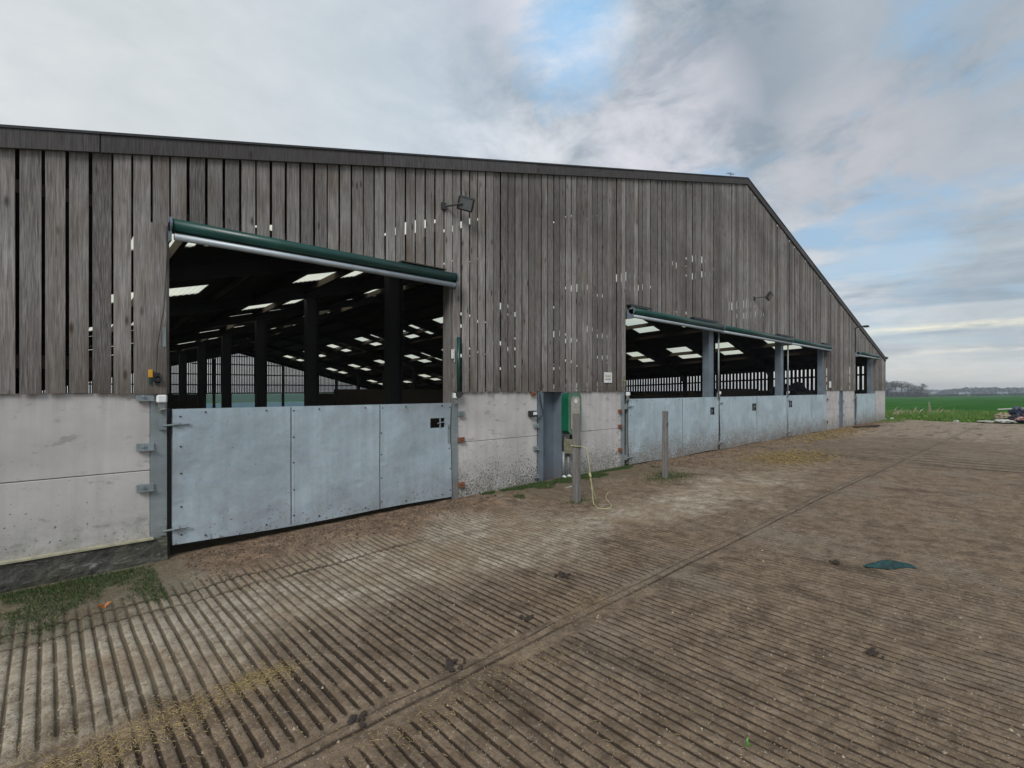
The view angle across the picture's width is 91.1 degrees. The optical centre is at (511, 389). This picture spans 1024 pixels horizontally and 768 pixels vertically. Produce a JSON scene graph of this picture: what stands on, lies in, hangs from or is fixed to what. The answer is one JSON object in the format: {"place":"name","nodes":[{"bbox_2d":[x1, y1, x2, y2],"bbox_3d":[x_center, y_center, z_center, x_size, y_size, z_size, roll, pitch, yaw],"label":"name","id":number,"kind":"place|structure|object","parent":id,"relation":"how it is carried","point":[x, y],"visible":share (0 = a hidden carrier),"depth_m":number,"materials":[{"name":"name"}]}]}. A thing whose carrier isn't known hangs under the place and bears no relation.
{"place":"outdoors","nodes":[
{"label":"outdoors","id":0,"kind":"place"},
{"bbox_2d":[347,710,366,727],"bbox_3d":[-0.817,1.735,2.640,0.099,0.025,0.128,0,0,-12],"label":"dung clump","id":1,"kind":"object","parent":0,"point":[353,718],"visible":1,"depth_m":2.64,"materials":[{"name":"brown soil"}]},
{"bbox_2d":[0,419,1023,767],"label":"yard concrete","id":2,"kind":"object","parent":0,"point":[956,467],"visible":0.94,"depth_m":3.58,"materials":[{"name":"grey concrete"}]},
{"bbox_2d":[0,564,172,643],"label":"grass strip","id":3,"kind":"object","parent":2,"relation":"on","point":[52,590],"depth_m":4.31,"materials":[{"name":"green plant"}]},
{"bbox_2d":[0,640,334,767],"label":"straw swath","id":4,"kind":"object","parent":2,"relation":"on","point":[249,681],"visible":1,"depth_m":2.64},
{"bbox_2d":[0,124,887,593],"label":"cattle barn","id":5,"kind":"structure","parent":2,"relation":"on","point":[542,254],"depth_m":7.95,"materials":[{"name":"wood"}]},
{"bbox_2d":[148,237,167,384],"bbox_3d":[-3.606,-0.835,5.127,0.169,1.570,0.045,0,0,-43],"label":"pulley hoist","id":6,"kind":"object","parent":5,"relation":"attached to","point":[157,379],"visible":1,"depth_m":5.12,"materials":[{"name":"black metal"}]},
{"bbox_2d":[156,395,166,411],"bbox_3d":[-3.609,0.142,5.175,0.090,0.175,0.076,0,0,-43],"label":"reflector cap","id":7,"kind":"object","parent":5,"relation":"attached to","point":[161,400],"visible":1,"depth_m":5.16,"materials":[{"name":"white plastic"}]},
{"bbox_2d":[162,327,165,346],"bbox_3d":[-3.584,-0.540,5.178,0.030,0.200,0.004,0,0,-43],"label":"metal plate","id":8,"kind":"object","parent":5,"relation":"attached to","point":[163,336],"visible":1,"depth_m":5.17,"materials":[{"name":"metal"}]},
{"bbox_2d":[453,393,458,403],"bbox_3d":[-0.861,0.142,7.713,0.090,0.175,0.076,0,0,-43],"label":"reflector cap","id":9,"kind":"object","parent":5,"relation":"attached to","point":[455,398],"visible":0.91,"depth_m":7.69,"materials":[{"name":"white plastic"}]},
{"bbox_2d":[451,337,462,397],"bbox_3d":[-0.832,-0.335,7.699,0.195,0.930,0.080,0,0,-43],"label":"gear tube","id":10,"kind":"object","parent":5,"relation":"attached to","point":[459,394],"visible":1,"depth_m":7.67,"materials":[{"name":"green paint"}]},
{"bbox_2d":[441,195,474,212],"bbox_3d":[-0.820,-2.819,7.615,0.511,0.236,0.162,0,0,-8],"label":"floodlight","id":11,"kind":"object","parent":5,"relation":"attached to","point":[465,203],"visible":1,"depth_m":7.58,"materials":[{"name":"metal"}]},
{"bbox_2d":[528,393,543,420],"bbox_3d":[0.438,0.320,8.914,0.359,0.501,0.097,0,0,-43],"label":"socket box","id":12,"kind":"object","parent":5,"relation":"attached to","point":[532,413],"visible":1,"depth_m":8.85,"materials":[{"name":"black plastic"}]},
{"bbox_2d":[561,392,580,434],"bbox_3d":[1.115,0.444,9.404,0.354,0.782,0.216,0,0,-43],"label":"green cabinet","id":13,"kind":"object","parent":5,"relation":"attached to","point":[570,404],"visible":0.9,"depth_m":9.30,"materials":[{"name":"plastic"}]},
{"bbox_2d":[562,435,581,477],"bbox_3d":[1.149,1.314,9.408,0.406,0.964,0.296,0,0,-43],"label":"meter box","id":14,"kind":"object","parent":5,"relation":"attached to","point":[566,447],"visible":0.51,"depth_m":9.37,"materials":[{"name":"white plastic"}]},
{"bbox_2d":[604,372,611,382],"bbox_3d":[1.977,-0.245,10.336,0.270,0.214,0.008,0,0,-43],"label":"safety sign","id":15,"kind":"object","parent":5,"relation":"attached to","point":[607,377],"visible":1,"depth_m":10.33,"materials":[{"name":"white plastic"}]},
{"bbox_2d":[753,291,772,300],"bbox_3d":[7.692,-2.849,15.381,0.608,0.260,0.270,0,0,14],"label":"floodlight","id":16,"kind":"object","parent":5,"relation":"attached to","point":[768,296],"visible":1,"depth_m":15.32,"materials":[{"name":"metal"}]},
{"bbox_2d":[855,325,868,351],"bbox_3d":[15.808,-2.287,22.651,0.288,1.176,0.835,0,0,7],"label":"wall lamp","id":17,"kind":"object","parent":5,"relation":"attached to","point":[864,326],"visible":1,"depth_m":23.02,"materials":[{"name":"metal"}]},
{"bbox_2d":[444,659,465,672],"bbox_3d":[-0.360,1.721,3.142,0.135,0.028,0.143,0,0,3],"label":"dung clump","id":18,"kind":"object","parent":2,"relation":"on","point":[450,664],"visible":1,"depth_m":3.13,"materials":[{"name":"brown soil"}]},
{"bbox_2d":[340,581,645,766],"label":"straw wisps","id":19,"kind":"object","parent":2,"relation":"on","point":[481,687],"visible":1,"depth_m":2.90,"materials":[{"name":"beige plant"}]},
{"bbox_2d":[0,465,1023,767],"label":"straw litter","id":20,"kind":"object","parent":2,"relation":"on","point":[546,689],"visible":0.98,"depth_m":2.91,"materials":[{"name":"beige plant"}]},
{"bbox_2d":[519,614,533,620],"bbox_3d":[0.117,1.708,3.786,0.108,0.023,0.102,0,0,-43],"label":"dung clump","id":21,"kind":"object","parent":2,"relation":"on","point":[528,617],"visible":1,"depth_m":3.76,"materials":[{"name":"brown soil"}]},
{"bbox_2d":[179,421,895,596],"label":"muck crumbs","id":22,"kind":"object","parent":2,"relation":"on","point":[190,556],"visible":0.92,"depth_m":6.17,"materials":[{"name":"brown soil"}]},
{"bbox_2d":[554,571,569,578],"bbox_3d":[0.458,1.688,4.585,0.144,0.035,0.127,0,0,13],"label":"dung clump","id":23,"kind":"object","parent":2,"relation":"on","point":[562,574],"visible":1,"depth_m":4.57,"materials":[{"name":"brown soil"}]},
{"bbox_2d":[479,464,657,499],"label":"wall grass","id":24,"kind":"structure","parent":2,"relation":"on","point":[596,474],"depth_m":8.81,"materials":[{"name":"green plant"}]},
{"bbox_2d":[572,413,580,502],"bbox_3d":[0.963,1.077,7.505,0.100,1.430,0.099,0,0,-43],"label":"wooden post","id":25,"kind":"object","parent":2,"relation":"on","point":[576,459],"visible":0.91,"depth_m":7.47,"materials":[{"name":"grey wood"}]},
{"bbox_2d":[570,445,611,508],"bbox_3d":[1.461,1.260,7.678,1.140,0.856,0.716,0,0,-43],"label":"rope","id":26,"kind":"object","parent":25,"relation":"attached to","point":[590,476],"visible":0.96,"depth_m":7.45,"materials":[{"name":"beige fabric"}]},
{"bbox_2d":[619,468,706,483],"bbox_3d":[2.924,1.640,9.421,2.236,0.097,1.351,0,0,-43],"label":"grass tuft","id":27,"kind":"object","parent":2,"relation":"on","point":[671,477],"visible":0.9,"depth_m":9.45,"materials":[{"name":"green plant"}]},
{"bbox_2d":[662,411,667,478],"bbox_3d":[2.858,1.089,9.378,0.096,1.370,0.094,0,0,-43],"label":"wooden post","id":28,"kind":"object","parent":2,"relation":"on","point":[664,445],"visible":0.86,"depth_m":9.35,"materials":[{"name":"grey wood"}]},
{"bbox_2d":[708,446,868,478],"bbox_3d":[6.652,1.632,12.100,6.890,0.086,2.877,0,0,-43],"label":"straw patch","id":29,"kind":"object","parent":2,"relation":"on","point":[790,458],"visible":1,"depth_m":12.06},
{"bbox_2d":[745,425,873,451],"bbox_3d":[10.751,1.585,17.337,17.312,0.153,2.195,0,0,-43],"label":"straw drift","id":30,"kind":"object","parent":2,"relation":"on","point":[832,433],"visible":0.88,"depth_m":17.53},
{"bbox_2d":[829,560,839,563],"bbox_3d":[3.127,1.664,4.867,0.109,0.024,0.096,0,0,-43],"label":"dung clump","id":31,"kind":"object","parent":2,"relation":"on","point":[836,561],"visible":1,"depth_m":4.84,"materials":[{"name":"brown soil"}]},
{"bbox_2d":[853,425,879,427],"bbox_3d":[15.305,1.591,21.675,1.900,0.060,0.240,0,0,-31],"label":"timber plank","id":32,"kind":"object","parent":2,"relation":"on","point":[866,426],"visible":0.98,"depth_m":21.53,"materials":[{"name":"brown wood"}]},
{"bbox_2d":[865,647,884,657],"bbox_3d":[2.318,1.686,3.228,0.090,0.020,0.133,0,0,10],"label":"dung clump","id":33,"kind":"object","parent":2,"relation":"on","point":[870,651],"visible":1,"depth_m":3.22,"materials":[{"name":"brown soil"}]},
{"bbox_2d":[863,560,915,568],"bbox_3d":[3.566,1.644,4.751,0.460,0.063,0.134,0,0,-6],"label":"rag","id":34,"kind":"object","parent":2,"relation":"on","point":[886,564],"visible":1,"depth_m":4.72,"materials":[{"name":"teal fabric"}]},
{"bbox_2d":[0,0,1023,392],"label":"sky","id":35,"kind":"structure","parent":0,"point":[886,137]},
{"bbox_2d":[170,419,855,554],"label":"barn floor","id":36,"kind":"structure","parent":0,"point":[185,547],"depth_m":6.23,"materials":[{"name":"black concrete"}]},
{"bbox_2d":[766,381,813,406],"bbox_3d":[15.523,0.558,28.067,2.784,2.035,2.945,0,0,11],"label":"fodder heap","id":37,"kind":"object","parent":36,"relation":"on","point":[797,388],"visible":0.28,"depth_m":27.58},
{"bbox_2d":[566,497,592,506],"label":"grass","id":38,"kind":"structure","parent":0,"point":[580,501],"depth_m":7.51,"materials":[{"name":"green plant"}]},
{"bbox_2d":[206,391,1023,423],"bbox_3d":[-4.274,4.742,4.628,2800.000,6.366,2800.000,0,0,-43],"label":"field","id":39,"kind":"structure","parent":0,"point":[989,403],"depth_m":97.62,"materials":[{"name":"green plant"}]},
{"bbox_2d":[885,382,894,391],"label":"tree","id":40,"kind":"object","parent":39,"relation":"on","point":[887,389],"visible":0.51,"depth_m":338.83,"materials":[{"name":"grey plant"}]},
{"bbox_2d":[875,418,912,422],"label":"corner grass","id":41,"kind":"structure","parent":39,"relation":"on","point":[892,420],"depth_m":26.24,"materials":[{"name":"green plant"}]},
{"bbox_2d":[886,381,904,389],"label":"tree","id":42,"kind":"object","parent":39,"relation":"on","point":[893,387],"visible":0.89,"depth_m":344.62,"materials":[{"name":"grey plant"}]},
{"bbox_2d":[896,381,909,391],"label":"tree","id":43,"kind":"object","parent":39,"relation":"on","point":[897,386],"visible":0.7,"depth_m":349.70,"materials":[{"name":"grey plant"}]},
{"bbox_2d":[900,383,912,396],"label":"tree","id":44,"kind":"object","parent":39,"relation":"on","point":[908,387],"visible":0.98,"depth_m":344.76,"materials":[{"name":"grey plant"}]},
{"bbox_2d":[885,391,931,396],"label":"scrub","id":45,"kind":"object","parent":39,"relation":"on","point":[902,394],"visible":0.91,"depth_m":340.85,"materials":[{"name":"grey plant"}]},
{"bbox_2d":[910,387,924,396],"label":"tree","id":46,"kind":"object","parent":39,"relation":"on","point":[918,390],"visible":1,"depth_m":339.62,"materials":[{"name":"grey plant"}]},
{"bbox_2d":[889,389,947,392],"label":"distant wood","id":47,"kind":"object","parent":39,"relation":"on","point":[931,391],"visible":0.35,"depth_m":1169.81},
{"bbox_2d":[888,406,954,414],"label":"dry weeds","id":48,"kind":"object","parent":39,"relation":"on","point":[898,411],"visible":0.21,"depth_m":34.68,"materials":[{"name":"beige plant"}]},
{"bbox_2d":[885,409,1007,422],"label":"verge grass","id":49,"kind":"structure","parent":39,"relation":"on","point":[955,414],"depth_m":28.94,"materials":[{"name":"green plant"}]},
{"bbox_2d":[886,393,1023,396],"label":"hedge","id":50,"kind":"object","parent":39,"relation":"on","point":[1011,394],"visible":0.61,"depth_m":397.09,"materials":[{"name":"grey plant"}]},
{"bbox_2d":[935,387,1023,394],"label":"wood","id":51,"kind":"object","parent":39,"relation":"on","point":[982,390],"visible":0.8,"depth_m":660.24,"materials":[{"name":"plant"}]},
{"bbox_2d":[994,412,1011,419],"bbox_3d":[25.285,1.367,25.806,0.780,0.397,0.734,0,0,-12],"label":"sack","id":52,"kind":"object","parent":39,"relation":"on","point":[1000,415],"visible":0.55,"depth_m":25.69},
{"bbox_2d":[994,419,1018,422],"bbox_3d":[24.713,1.575,25.189,0.772,0.166,0.805,0,0,0],"label":"plastic sheet","id":53,"kind":"object","parent":39,"relation":"on","point":[1004,421],"visible":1,"depth_m":25.00,"materials":[{"name":"white plastic"}]},
{"bbox_2d":[1007,413,1023,422],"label":"rubbish bag","id":54,"kind":"object","parent":39,"relation":"on","point":[1012,417],"visible":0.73,"depth_m":24.90,"materials":[{"name":"brown plastic"}]},
{"bbox_2d":[1008,406,1023,414],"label":"rubbish bag","id":55,"kind":"object","parent":54,"relation":"on","point":[1016,410],"visible":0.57,"depth_m":25.41,"materials":[{"name":"plastic"}]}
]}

